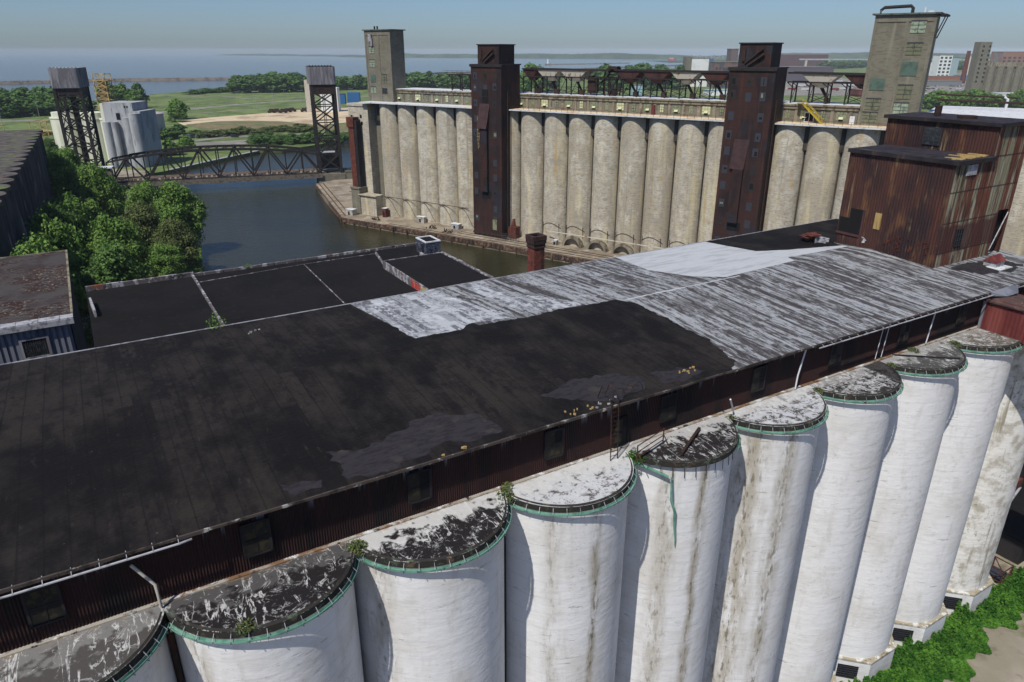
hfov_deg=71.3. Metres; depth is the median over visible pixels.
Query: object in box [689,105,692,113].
window
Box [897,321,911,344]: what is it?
window
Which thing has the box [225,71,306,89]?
wood
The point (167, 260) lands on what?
tree
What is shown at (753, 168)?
window
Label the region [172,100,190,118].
tree
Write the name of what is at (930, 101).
wood
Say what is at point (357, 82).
wood
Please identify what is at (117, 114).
window
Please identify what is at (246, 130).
shrubs
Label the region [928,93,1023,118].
long white roof
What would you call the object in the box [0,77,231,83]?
breakwater
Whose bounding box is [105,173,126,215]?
tree
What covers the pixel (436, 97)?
window
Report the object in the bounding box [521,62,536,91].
tree
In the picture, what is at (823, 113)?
window
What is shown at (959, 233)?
window
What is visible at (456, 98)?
window
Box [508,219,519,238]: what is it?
rusty winch
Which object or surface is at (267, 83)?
tree
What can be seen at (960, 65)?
wood
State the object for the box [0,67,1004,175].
park land
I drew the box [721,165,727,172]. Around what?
window
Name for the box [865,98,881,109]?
window
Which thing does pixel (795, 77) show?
building
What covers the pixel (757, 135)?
window
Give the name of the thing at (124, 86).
tree
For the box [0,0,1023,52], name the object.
sky
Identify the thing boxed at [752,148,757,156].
window
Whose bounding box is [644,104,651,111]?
window
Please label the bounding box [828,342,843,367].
window
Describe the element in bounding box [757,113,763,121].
window
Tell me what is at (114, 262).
tree
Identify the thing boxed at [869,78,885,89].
window
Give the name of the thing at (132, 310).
flat roofed building
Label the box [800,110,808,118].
window
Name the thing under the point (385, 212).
quay box
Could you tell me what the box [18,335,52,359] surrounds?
window
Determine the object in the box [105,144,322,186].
lift bridge
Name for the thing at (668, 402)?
window
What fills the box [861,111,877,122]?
window
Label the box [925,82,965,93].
car park
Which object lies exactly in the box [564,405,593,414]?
roof debris
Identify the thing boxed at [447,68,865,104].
conveyor frame
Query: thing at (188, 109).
road
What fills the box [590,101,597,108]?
window
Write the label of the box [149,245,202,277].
undergrowth
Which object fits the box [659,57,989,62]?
wooded hills
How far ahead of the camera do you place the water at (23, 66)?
3486.83 m
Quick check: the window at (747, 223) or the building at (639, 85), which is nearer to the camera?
the window at (747, 223)
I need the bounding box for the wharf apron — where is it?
[194,140,247,145]
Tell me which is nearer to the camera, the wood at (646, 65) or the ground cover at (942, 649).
the ground cover at (942, 649)
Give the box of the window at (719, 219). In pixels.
[716,216,721,224]
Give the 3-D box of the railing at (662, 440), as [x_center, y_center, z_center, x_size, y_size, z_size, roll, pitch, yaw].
[9.072,6.727,45.663,0.577,1.173,3.117,20,29,40]
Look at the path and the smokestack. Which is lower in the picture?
the path
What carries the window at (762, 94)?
in the marine tower at (756, 90)
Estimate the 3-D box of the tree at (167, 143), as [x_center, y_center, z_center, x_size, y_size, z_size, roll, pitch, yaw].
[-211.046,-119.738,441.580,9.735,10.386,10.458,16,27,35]
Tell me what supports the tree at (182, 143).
on the park land
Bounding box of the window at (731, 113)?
[728,111,733,119]
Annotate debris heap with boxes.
[799,232,829,242]
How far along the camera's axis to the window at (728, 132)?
192.85 m
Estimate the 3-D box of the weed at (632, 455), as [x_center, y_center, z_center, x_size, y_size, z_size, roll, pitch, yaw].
[7.908,7.343,45.710,1.539,0.755,1.497,0,22,0]
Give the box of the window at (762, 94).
[759,92,765,100]
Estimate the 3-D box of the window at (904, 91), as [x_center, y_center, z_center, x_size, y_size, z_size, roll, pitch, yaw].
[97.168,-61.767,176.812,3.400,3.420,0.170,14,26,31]
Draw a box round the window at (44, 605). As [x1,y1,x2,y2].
[19,582,67,629]
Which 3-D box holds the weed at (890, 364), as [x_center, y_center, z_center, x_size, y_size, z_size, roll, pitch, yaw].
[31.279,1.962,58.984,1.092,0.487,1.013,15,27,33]
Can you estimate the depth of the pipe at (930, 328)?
62.22 m
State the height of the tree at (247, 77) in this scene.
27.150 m
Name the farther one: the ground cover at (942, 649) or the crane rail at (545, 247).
the crane rail at (545, 247)
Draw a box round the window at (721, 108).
[719,107,723,114]
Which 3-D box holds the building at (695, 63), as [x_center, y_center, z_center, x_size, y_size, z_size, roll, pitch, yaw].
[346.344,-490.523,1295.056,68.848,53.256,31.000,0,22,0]
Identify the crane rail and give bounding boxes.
[386,224,592,259]
[389,223,599,259]
[457,232,607,257]
[464,232,612,256]
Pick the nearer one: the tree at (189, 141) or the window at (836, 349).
the window at (836, 349)
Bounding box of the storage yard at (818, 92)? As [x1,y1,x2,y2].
[784,78,855,95]
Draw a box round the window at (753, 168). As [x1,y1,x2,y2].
[750,166,755,174]
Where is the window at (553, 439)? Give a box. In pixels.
[544,427,563,460]
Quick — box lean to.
[358,192,383,215]
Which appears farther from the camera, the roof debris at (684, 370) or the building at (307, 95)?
the building at (307, 95)
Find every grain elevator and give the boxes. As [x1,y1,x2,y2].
[0,218,1023,681]
[346,87,1023,255]
[964,42,1023,93]
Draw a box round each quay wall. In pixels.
[315,183,345,218]
[340,217,593,263]
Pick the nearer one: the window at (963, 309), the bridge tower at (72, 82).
the window at (963, 309)
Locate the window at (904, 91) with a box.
[896,84,912,98]
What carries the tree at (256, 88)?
on the park land
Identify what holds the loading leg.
on the quay
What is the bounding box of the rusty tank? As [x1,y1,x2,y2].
[587,75,598,92]
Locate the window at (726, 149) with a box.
[724,146,729,154]
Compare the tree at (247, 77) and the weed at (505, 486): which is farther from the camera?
the tree at (247, 77)
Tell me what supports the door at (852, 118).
in the grain elevator at (626, 174)
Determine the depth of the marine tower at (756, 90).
190.87 m
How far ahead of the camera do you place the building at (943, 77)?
1504.41 m
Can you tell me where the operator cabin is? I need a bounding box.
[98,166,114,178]
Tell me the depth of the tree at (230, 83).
1090.23 m
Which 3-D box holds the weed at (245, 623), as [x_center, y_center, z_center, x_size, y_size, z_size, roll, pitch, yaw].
[-12.005,12.814,32.095,0.991,0.478,0.965,0,22,0]
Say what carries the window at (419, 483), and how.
in the grain elevator at (216, 484)
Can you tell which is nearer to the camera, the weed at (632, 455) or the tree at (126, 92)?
the weed at (632, 455)
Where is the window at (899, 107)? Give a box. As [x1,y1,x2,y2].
[892,102,908,113]
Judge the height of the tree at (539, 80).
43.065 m
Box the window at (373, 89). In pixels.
[371,86,375,92]
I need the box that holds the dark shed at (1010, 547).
[996,464,1023,564]
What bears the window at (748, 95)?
in the marine tower at (756, 90)
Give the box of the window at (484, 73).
[483,72,486,79]
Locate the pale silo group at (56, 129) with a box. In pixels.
[49,111,109,163]
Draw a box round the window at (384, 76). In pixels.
[381,74,386,82]
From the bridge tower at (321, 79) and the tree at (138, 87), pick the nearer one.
the bridge tower at (321, 79)
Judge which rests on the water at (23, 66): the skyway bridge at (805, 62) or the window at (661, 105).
the skyway bridge at (805, 62)
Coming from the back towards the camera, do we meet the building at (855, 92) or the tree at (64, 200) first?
the building at (855, 92)
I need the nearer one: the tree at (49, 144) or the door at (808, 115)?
the door at (808, 115)
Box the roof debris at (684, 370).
[679,366,695,373]
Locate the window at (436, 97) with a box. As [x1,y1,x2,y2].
[434,95,439,101]
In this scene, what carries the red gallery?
on the grain elevator at (216, 484)
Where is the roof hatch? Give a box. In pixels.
[983,253,1012,270]
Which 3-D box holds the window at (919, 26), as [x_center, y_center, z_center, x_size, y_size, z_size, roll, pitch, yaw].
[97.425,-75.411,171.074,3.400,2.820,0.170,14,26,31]
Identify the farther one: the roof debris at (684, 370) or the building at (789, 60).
the building at (789, 60)
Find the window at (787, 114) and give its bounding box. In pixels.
[785,109,789,117]
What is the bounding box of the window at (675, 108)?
[672,105,680,112]
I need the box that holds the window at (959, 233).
[953,228,964,246]
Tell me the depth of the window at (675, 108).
209.75 m
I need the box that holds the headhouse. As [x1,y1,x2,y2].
[835,105,1023,267]
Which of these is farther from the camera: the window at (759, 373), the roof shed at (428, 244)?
the roof shed at (428, 244)
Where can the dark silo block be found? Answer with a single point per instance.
(25, 188)
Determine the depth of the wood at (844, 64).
2587.59 m
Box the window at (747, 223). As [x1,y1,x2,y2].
[744,220,749,228]
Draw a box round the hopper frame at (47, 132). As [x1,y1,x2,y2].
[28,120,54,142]
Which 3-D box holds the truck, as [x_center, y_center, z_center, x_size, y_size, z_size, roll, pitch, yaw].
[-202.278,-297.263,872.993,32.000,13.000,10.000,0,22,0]
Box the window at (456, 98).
[454,96,459,102]
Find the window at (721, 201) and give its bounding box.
[718,198,723,206]
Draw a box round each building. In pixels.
[0,250,87,363]
[85,243,494,347]
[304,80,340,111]
[631,84,642,95]
[683,55,723,86]
[703,89,727,95]
[707,61,737,87]
[726,49,738,60]
[779,66,833,81]
[780,54,828,65]
[850,88,862,96]
[926,80,961,85]
[928,76,959,79]
[929,55,952,75]
[949,57,959,75]
[989,52,1023,61]
[991,92,1013,95]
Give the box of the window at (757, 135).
[754,133,760,141]
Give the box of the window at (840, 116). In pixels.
[835,112,846,120]
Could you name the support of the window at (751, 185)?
in the marine tower at (756, 90)
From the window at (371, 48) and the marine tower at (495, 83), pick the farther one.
the window at (371, 48)
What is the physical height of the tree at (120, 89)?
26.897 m
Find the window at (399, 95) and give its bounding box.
[397,93,401,99]
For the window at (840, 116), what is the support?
in the grain elevator at (626, 174)
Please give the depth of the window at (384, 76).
264.92 m
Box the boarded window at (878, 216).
[873,213,881,229]
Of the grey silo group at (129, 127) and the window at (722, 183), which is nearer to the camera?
the window at (722, 183)
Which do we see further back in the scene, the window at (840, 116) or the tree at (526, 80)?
the tree at (526, 80)
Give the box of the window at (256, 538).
[239,517,273,558]
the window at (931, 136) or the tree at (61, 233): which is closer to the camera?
the window at (931, 136)
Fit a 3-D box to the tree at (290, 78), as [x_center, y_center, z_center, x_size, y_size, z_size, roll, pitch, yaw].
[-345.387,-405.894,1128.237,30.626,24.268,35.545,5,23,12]
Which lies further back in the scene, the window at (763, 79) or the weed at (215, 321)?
the window at (763, 79)
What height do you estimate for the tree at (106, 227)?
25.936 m
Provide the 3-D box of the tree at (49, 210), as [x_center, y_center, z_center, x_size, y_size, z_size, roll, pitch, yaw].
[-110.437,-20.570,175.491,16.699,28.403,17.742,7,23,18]
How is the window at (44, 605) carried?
in the grain elevator at (216, 484)
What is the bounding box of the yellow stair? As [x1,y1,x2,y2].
[796,99,822,123]
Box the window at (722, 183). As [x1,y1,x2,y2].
[720,181,725,188]
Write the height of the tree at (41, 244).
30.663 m
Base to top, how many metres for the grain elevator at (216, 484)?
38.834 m
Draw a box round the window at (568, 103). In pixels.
[565,100,571,107]
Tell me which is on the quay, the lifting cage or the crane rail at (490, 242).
the crane rail at (490, 242)
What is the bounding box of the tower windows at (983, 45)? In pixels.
[975,45,990,81]
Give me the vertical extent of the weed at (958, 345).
0.619 m
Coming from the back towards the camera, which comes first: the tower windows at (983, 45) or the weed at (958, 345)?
the tower windows at (983, 45)
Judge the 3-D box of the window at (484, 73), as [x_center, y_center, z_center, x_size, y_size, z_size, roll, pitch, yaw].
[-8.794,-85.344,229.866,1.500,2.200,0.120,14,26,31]
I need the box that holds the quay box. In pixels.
[382,207,388,217]
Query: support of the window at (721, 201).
in the marine tower at (756, 90)
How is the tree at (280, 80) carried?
on the park land
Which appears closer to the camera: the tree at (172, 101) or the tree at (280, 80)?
the tree at (172, 101)
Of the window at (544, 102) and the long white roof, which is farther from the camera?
the window at (544, 102)
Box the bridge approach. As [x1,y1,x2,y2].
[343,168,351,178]
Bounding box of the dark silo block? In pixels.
[0,129,55,256]
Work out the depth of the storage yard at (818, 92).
1137.04 m
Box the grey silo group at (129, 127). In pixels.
[99,101,164,167]
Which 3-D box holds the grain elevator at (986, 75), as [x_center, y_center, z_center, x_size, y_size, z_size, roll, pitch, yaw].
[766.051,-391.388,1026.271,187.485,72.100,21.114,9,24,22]
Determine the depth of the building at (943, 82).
1312.93 m
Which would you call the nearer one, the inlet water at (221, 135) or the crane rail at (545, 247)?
the crane rail at (545, 247)
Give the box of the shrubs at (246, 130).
[187,123,318,137]
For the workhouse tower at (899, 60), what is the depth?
175.72 m
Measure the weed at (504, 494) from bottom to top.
0.673 m
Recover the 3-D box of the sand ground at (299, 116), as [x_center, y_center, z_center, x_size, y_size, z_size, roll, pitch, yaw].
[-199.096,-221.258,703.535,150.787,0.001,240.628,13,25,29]
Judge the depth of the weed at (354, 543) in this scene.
37.08 m
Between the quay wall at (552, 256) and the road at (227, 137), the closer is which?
the quay wall at (552, 256)
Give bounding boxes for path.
[149,95,303,98]
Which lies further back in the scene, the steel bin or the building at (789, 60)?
the building at (789, 60)
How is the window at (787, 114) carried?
in the grain elevator at (626, 174)
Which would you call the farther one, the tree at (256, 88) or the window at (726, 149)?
the tree at (256, 88)
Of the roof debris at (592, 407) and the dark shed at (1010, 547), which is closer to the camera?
the roof debris at (592, 407)
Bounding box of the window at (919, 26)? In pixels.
[910,20,927,32]
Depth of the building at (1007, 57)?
2230.51 m
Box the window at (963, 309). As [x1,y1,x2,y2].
[955,303,968,325]
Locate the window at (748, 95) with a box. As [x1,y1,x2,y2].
[745,93,750,101]
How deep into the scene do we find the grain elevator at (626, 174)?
223.24 m
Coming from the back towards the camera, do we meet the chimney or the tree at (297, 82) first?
the tree at (297, 82)
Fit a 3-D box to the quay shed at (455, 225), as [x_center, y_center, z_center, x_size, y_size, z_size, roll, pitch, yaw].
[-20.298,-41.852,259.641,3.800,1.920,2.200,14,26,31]
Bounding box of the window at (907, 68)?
[900,62,918,75]
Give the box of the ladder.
[597,382,642,460]
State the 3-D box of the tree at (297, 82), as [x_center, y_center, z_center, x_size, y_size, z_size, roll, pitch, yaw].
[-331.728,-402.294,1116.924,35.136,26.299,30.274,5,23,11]
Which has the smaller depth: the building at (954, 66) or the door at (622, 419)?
the door at (622, 419)
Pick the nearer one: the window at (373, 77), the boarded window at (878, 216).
the boarded window at (878, 216)
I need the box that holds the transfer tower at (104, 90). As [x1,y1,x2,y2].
[91,73,116,111]
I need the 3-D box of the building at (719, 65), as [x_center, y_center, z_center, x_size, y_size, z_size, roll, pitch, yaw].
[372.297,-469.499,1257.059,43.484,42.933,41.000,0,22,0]
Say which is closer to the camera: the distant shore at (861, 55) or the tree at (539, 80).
the tree at (539, 80)
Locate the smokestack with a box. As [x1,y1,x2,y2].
[960,51,970,83]
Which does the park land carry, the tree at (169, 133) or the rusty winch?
the tree at (169, 133)
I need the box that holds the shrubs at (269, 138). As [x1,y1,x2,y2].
[244,130,348,144]
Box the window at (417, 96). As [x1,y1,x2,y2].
[415,94,420,100]
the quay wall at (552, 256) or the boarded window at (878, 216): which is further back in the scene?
the quay wall at (552, 256)
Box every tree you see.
[10,231,93,348]
[22,209,95,321]
[28,200,92,251]
[39,188,95,245]
[43,137,59,157]
[45,151,77,198]
[51,145,83,167]
[65,161,127,218]
[76,240,148,321]
[78,197,107,221]
[84,210,156,277]
[94,82,111,102]
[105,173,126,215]
[109,88,122,101]
[113,85,124,100]
[118,82,127,90]
[119,199,160,253]
[122,89,131,100]
[123,179,163,216]
[124,89,144,100]
[131,82,149,102]
[146,243,187,276]
[147,217,201,265]
[153,179,210,244]
[159,127,178,139]
[162,139,177,155]
[164,105,187,121]
[167,98,186,118]
[169,123,187,132]
[171,127,180,138]
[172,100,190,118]
[176,139,188,149]
[180,135,195,149]
[225,78,243,92]
[228,79,257,92]
[241,75,257,92]
[249,77,265,92]
[254,76,277,92]
[269,74,292,91]
[288,76,299,91]
[290,76,304,91]
[520,72,534,90]
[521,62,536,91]
[536,64,549,91]
[543,78,562,89]
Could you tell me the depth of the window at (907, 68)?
174.74 m
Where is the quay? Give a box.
[316,179,625,263]
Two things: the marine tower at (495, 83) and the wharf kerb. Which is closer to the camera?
the marine tower at (495, 83)
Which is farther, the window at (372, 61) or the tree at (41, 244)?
the window at (372, 61)
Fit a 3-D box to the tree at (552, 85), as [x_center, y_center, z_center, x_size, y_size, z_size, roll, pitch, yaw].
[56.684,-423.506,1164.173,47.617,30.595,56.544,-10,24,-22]
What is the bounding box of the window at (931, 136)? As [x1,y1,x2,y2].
[922,127,942,145]
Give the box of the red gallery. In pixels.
[977,284,1023,345]
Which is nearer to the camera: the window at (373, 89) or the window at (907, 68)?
the window at (907, 68)
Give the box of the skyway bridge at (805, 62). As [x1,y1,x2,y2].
[799,59,989,65]
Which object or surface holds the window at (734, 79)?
in the marine tower at (756, 90)
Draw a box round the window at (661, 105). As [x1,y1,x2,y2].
[660,104,663,111]
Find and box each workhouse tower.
[362,26,405,101]
[857,4,949,125]
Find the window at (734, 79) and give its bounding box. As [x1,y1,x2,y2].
[731,77,737,85]
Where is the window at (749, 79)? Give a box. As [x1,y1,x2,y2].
[746,77,752,85]
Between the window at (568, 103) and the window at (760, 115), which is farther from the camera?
the window at (568, 103)
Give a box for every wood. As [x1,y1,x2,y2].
[0,86,96,117]
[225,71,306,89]
[305,74,367,89]
[406,71,469,88]
[586,62,685,90]
[816,60,867,68]
[922,88,1023,109]
[931,61,988,69]
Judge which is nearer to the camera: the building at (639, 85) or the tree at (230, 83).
the building at (639, 85)
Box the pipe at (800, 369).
[794,350,806,388]
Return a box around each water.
[0,53,990,100]
[153,141,571,277]
[183,132,249,137]
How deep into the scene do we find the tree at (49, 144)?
391.30 m
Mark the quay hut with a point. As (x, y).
(351, 211)
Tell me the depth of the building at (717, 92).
1032.13 m
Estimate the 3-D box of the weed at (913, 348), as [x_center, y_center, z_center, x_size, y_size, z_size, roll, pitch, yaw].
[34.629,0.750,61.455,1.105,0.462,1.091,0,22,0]
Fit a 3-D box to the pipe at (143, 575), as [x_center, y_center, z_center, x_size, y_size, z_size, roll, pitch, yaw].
[-16.706,11.166,32.633,0.990,2.544,0.264,-4,22,-10]
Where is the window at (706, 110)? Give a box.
[702,106,710,114]
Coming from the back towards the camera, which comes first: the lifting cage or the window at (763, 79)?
the window at (763, 79)
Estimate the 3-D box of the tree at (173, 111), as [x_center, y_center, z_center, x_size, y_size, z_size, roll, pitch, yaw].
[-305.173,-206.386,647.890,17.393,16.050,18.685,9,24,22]
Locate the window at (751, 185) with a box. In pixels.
[748,183,753,190]
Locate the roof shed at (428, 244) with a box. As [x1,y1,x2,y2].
[415,235,440,254]
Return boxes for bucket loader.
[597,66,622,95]
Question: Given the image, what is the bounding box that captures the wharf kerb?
[166,150,256,169]
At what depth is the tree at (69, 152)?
289.81 m
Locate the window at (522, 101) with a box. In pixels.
[520,98,524,105]
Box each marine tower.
[469,44,520,237]
[711,42,788,239]
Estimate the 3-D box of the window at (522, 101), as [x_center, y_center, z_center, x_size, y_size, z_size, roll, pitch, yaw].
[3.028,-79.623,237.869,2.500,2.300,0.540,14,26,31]
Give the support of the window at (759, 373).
in the grain elevator at (216, 484)
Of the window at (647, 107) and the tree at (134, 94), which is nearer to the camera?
the window at (647, 107)
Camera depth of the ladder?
44.57 m
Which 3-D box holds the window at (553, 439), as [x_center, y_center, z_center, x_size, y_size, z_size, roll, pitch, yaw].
[2.548,6.244,43.378,1.400,1.950,0.120,-13,25,-28]
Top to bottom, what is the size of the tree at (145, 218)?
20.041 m
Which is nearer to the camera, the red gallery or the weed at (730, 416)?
the weed at (730, 416)
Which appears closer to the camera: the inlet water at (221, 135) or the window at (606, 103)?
the window at (606, 103)
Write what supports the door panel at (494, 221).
in the marine tower at (495, 83)
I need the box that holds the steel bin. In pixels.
[156,111,166,139]
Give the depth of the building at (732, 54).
1325.07 m
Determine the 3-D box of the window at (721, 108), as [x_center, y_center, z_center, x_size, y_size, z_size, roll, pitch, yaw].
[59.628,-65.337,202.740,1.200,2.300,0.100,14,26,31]
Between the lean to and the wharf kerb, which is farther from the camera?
the wharf kerb
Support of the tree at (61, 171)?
on the ground at (123, 173)
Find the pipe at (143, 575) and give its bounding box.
[129,564,162,607]
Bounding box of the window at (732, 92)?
[729,90,735,98]
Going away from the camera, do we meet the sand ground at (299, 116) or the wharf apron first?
the wharf apron
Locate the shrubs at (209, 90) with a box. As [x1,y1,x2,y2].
[181,86,229,93]
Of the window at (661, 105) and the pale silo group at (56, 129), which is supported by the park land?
the pale silo group at (56, 129)
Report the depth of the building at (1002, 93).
987.30 m
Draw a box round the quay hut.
[345,208,356,215]
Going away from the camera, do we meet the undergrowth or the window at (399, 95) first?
the undergrowth
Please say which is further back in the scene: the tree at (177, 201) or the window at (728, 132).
the tree at (177, 201)
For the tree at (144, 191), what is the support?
on the ground at (123, 173)
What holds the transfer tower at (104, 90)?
on the pale silo group at (56, 129)
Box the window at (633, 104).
[632,103,635,110]
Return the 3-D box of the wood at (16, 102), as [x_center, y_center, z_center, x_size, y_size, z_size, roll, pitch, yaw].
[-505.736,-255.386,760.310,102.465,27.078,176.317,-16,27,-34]
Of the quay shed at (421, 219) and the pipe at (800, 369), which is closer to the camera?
the pipe at (800, 369)
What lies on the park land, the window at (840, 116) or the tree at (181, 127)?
the tree at (181, 127)
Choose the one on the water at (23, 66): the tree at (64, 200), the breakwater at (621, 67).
the breakwater at (621, 67)
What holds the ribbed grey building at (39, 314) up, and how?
on the ground at (123, 173)
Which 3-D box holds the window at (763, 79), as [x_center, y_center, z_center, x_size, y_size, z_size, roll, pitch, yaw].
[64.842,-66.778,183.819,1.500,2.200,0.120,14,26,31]
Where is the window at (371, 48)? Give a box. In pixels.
[368,46,373,52]
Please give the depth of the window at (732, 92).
189.08 m
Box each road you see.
[0,96,368,121]
[161,131,347,143]
[188,108,269,113]
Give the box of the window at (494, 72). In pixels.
[493,71,496,78]
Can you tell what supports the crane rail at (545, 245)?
on the quay
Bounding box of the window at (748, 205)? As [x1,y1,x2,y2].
[746,202,751,210]
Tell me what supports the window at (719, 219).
in the marine tower at (756, 90)
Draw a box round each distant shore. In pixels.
[221,54,357,55]
[341,53,738,58]
[707,52,990,58]
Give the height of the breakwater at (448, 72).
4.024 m
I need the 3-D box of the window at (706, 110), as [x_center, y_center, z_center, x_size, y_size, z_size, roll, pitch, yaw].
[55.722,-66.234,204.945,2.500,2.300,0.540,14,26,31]
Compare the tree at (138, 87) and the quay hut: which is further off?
the tree at (138, 87)
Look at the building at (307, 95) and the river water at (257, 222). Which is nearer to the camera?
the river water at (257, 222)
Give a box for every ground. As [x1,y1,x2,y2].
[81,169,202,347]
[177,108,348,124]
[186,121,347,130]
[884,553,1023,681]
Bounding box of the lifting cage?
[989,556,1013,584]
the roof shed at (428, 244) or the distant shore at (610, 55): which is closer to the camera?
the roof shed at (428, 244)
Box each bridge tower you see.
[47,67,104,165]
[305,65,345,182]
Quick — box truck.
[340,92,360,103]
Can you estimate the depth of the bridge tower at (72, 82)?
318.30 m
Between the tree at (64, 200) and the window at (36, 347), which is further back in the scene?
the tree at (64, 200)
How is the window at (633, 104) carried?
in the grain elevator at (626, 174)
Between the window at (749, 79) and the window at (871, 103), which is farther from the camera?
the window at (749, 79)
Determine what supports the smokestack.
on the car park
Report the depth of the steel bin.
516.77 m
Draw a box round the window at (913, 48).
[905,42,923,54]
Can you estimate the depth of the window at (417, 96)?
261.42 m
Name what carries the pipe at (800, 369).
attached to the grain elevator at (216, 484)
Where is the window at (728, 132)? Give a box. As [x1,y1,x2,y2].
[725,130,731,138]
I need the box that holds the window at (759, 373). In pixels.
[750,365,767,392]
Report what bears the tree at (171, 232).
on the ground at (123, 173)
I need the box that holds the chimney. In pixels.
[525,232,546,271]
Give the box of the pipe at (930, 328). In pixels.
[925,313,935,343]
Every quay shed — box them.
[416,216,425,222]
[450,222,461,229]
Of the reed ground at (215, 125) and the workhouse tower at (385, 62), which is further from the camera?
the reed ground at (215, 125)
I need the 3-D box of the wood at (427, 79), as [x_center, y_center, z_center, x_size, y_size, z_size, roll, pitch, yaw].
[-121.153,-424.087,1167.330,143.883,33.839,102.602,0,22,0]
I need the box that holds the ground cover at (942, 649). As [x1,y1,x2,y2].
[840,564,1023,681]
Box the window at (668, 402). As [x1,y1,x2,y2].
[659,392,677,422]
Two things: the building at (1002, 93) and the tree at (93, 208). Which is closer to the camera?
the tree at (93, 208)
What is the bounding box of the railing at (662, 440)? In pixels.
[636,428,669,463]
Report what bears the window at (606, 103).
in the grain elevator at (626, 174)
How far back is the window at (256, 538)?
34.94 m
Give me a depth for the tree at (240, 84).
1086.38 m
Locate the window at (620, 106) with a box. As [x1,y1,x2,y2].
[616,102,623,110]
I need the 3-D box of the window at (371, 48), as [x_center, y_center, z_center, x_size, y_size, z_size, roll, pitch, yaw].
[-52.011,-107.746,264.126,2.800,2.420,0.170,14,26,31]
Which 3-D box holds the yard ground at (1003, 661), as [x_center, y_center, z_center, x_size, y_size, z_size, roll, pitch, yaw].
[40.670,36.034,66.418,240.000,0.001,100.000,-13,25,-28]
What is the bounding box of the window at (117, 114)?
[116,106,127,119]
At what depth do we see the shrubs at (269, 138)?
496.36 m
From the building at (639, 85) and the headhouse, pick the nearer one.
the headhouse
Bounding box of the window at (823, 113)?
[820,111,825,119]
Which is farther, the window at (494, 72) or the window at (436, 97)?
the window at (436, 97)
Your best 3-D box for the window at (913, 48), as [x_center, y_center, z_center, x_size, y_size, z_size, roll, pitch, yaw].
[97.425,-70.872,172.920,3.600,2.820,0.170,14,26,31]
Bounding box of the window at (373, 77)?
[370,75,375,81]
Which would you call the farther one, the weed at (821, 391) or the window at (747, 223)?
the window at (747, 223)
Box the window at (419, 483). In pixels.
[407,468,431,505]
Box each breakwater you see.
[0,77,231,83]
[423,71,470,73]
[551,62,628,64]
[577,65,678,68]
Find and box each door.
[613,414,627,447]
[804,112,814,121]
[849,116,854,123]
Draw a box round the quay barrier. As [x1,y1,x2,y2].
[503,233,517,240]
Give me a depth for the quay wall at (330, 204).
306.19 m
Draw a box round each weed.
[206,312,226,328]
[235,618,255,634]
[346,538,367,555]
[497,489,515,501]
[500,481,512,491]
[628,449,645,464]
[724,414,735,422]
[812,386,823,393]
[885,362,897,368]
[907,347,918,352]
[947,340,961,347]
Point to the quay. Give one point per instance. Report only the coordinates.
(340, 190)
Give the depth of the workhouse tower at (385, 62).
264.02 m
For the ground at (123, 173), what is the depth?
370.66 m
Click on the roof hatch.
(996, 262)
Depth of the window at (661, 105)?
212.07 m
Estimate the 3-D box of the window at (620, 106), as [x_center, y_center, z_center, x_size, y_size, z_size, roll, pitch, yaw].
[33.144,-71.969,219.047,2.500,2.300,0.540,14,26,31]
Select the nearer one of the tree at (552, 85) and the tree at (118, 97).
the tree at (118, 97)
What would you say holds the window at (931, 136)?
in the headhouse
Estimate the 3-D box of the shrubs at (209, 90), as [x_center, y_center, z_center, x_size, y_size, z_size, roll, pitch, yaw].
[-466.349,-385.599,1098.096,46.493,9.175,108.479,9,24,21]
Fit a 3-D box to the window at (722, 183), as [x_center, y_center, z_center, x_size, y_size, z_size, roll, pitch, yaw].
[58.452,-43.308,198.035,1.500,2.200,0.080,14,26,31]
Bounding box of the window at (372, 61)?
[369,59,374,66]
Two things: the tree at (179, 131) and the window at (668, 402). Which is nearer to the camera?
the window at (668, 402)
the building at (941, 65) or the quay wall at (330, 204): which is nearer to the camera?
the quay wall at (330, 204)
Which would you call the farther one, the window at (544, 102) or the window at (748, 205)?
the window at (544, 102)
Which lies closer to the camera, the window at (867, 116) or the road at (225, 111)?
the window at (867, 116)
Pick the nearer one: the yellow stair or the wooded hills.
the yellow stair
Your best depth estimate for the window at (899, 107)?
178.27 m
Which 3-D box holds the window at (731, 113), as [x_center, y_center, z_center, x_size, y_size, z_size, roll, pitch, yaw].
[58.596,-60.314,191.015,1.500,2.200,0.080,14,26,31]
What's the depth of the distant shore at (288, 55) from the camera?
9670.89 m
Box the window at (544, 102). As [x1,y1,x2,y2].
[541,99,547,106]
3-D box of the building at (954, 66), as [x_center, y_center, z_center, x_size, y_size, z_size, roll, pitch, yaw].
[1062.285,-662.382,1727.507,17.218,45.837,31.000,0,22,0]
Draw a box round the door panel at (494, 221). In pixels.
[493,219,496,229]
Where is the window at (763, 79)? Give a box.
[760,77,766,85]
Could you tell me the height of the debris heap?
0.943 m
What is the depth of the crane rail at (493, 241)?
243.17 m
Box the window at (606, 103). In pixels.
[605,102,608,109]
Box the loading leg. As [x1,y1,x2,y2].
[346,117,366,213]
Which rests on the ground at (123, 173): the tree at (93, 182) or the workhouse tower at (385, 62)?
the tree at (93, 182)
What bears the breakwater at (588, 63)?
on the water at (23, 66)

